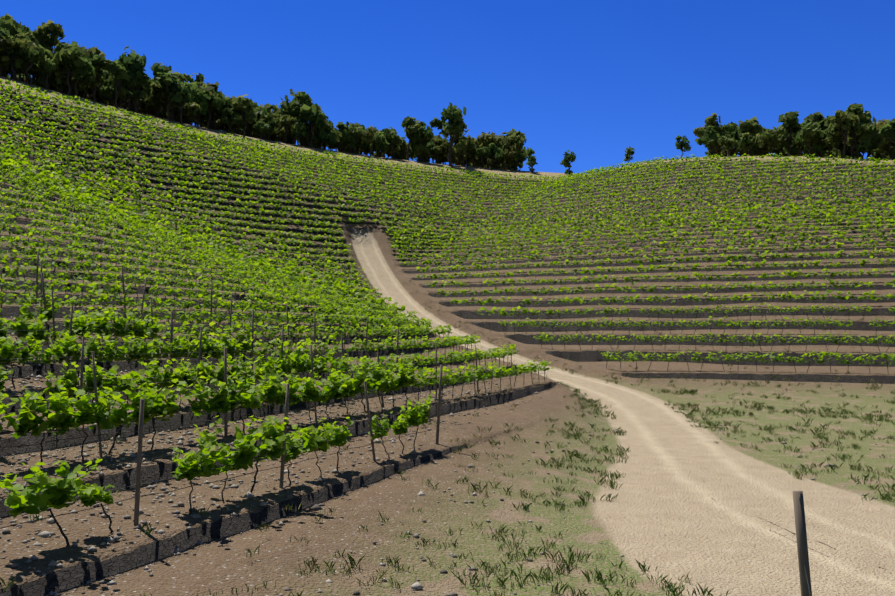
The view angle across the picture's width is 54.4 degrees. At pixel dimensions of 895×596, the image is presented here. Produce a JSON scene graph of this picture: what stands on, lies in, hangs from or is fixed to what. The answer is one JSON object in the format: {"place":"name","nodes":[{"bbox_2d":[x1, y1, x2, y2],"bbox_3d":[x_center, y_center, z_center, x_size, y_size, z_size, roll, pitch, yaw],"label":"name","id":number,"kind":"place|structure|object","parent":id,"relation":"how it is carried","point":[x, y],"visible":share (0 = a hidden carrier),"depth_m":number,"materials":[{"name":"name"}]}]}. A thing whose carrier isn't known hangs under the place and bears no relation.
{"place":"outdoors","nodes":[
{"label":"outdoors","id":0,"kind":"place"},
{"bbox_2d":[0,76,894,595],"bbox_3d":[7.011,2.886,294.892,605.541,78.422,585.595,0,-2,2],"label":"hillside ground","id":1,"kind":"structure","parent":0,"point":[694,504],"depth_m":34.06,"materials":[{"name":"soil"}]},
{"bbox_2d":[0,291,456,545],"bbox_3d":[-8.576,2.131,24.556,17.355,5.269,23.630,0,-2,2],"label":"vines","id":2,"kind":"object","parent":1,"relation":"on","point":[56,493],"depth_m":25.11,"materials":[{"name":"green plant"}]},
{"bbox_2d":[35,251,478,525],"bbox_3d":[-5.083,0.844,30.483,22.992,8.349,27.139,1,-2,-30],"label":"posts","id":3,"kind":"object","parent":1,"relation":"on","point":[138,476],"visible":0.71,"depth_m":27.99,"materials":[{"name":"grey wood"}]},
{"bbox_2d":[0,13,534,170],"bbox_3d":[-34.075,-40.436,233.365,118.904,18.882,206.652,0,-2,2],"label":"forest oak","id":4,"kind":"object","parent":1,"relation":"on","point":[22,44],"depth_m":182.08,"materials":[{"name":"green plant"}]},
{"bbox_2d":[0,234,543,512],"bbox_3d":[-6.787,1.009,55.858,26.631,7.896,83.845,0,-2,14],"label":"trellis wires","id":5,"kind":"object","parent":1,"relation":"on","point":[192,352],"visible":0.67,"depth_m":36.07,"materials":[{"name":"grey metal"}]},
{"bbox_2d":[0,257,545,528],"bbox_3d":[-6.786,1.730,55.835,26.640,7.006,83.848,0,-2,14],"label":"drip hose","id":6,"kind":"object","parent":1,"relation":"on","point":[194,389],"visible":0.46,"depth_m":28.30,"materials":[{"name":"black plastic"}]},
{"bbox_2d":[2,81,818,309],"bbox_3d":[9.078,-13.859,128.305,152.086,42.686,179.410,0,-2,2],"label":"posts","id":7,"kind":"object","parent":1,"relation":"on","point":[379,213],"visible":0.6,"depth_m":120.11,"materials":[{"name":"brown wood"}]},
{"bbox_2d":[0,278,890,595],"bbox_3d":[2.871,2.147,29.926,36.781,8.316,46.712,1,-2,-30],"label":"loose stones","id":8,"kind":"object","parent":1,"relation":"on","point":[150,488],"visible":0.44,"depth_m":21.04,"materials":[{"name":"stone"}]},
{"bbox_2d":[0,79,894,315],"bbox_3d":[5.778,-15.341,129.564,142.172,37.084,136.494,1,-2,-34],"label":"vine leaves","id":9,"kind":"object","parent":1,"relation":"on","point":[9,162],"visible":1,"depth_m":122.25,"materials":[{"name":"green plant"}]},
{"bbox_2d":[0,280,894,595],"bbox_3d":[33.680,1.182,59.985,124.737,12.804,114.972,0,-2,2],"label":"grass tufts","id":10,"kind":"object","parent":1,"relation":"on","point":[670,586],"visible":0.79,"depth_m":27.55,"materials":[{"name":"green plant"}]},
{"bbox_2d":[0,164,894,400],"bbox_3d":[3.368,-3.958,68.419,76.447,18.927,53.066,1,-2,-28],"label":"vines","id":11,"kind":"object","parent":1,"relation":"on","point":[380,320],"depth_m":54.44,"materials":[{"name":"green plant"}]},
{"bbox_2d":[429,102,469,166],"bbox_3d":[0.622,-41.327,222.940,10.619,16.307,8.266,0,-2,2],"label":"tree","id":12,"kind":"object","parent":1,"relation":"on","point":[450,113],"depth_m":221.54,"materials":[{"name":"green plant"}]},
{"bbox_2d":[693,103,894,159],"bbox_3d":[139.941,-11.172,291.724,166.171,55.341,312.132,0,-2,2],"label":"forest oak","id":13,"kind":"object","parent":1,"relation":"on","point":[814,127],"depth_m":176.31,"materials":[{"name":"green plant"}]},
{"bbox_2d":[793,491,811,595],"bbox_3d":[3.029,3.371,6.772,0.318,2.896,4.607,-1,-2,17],"label":"fence posts","id":14,"kind":"object","parent":1,"relation":"on","point":[801,532],"visible":1,"depth_m":8.92,"materials":[{"name":"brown wood"}]},
{"bbox_2d":[0,0,894,173],"label":"sky","id":15,"kind":"structure","parent":0,"point":[594,80],"materials":[{"name":"blue"}]}
]}

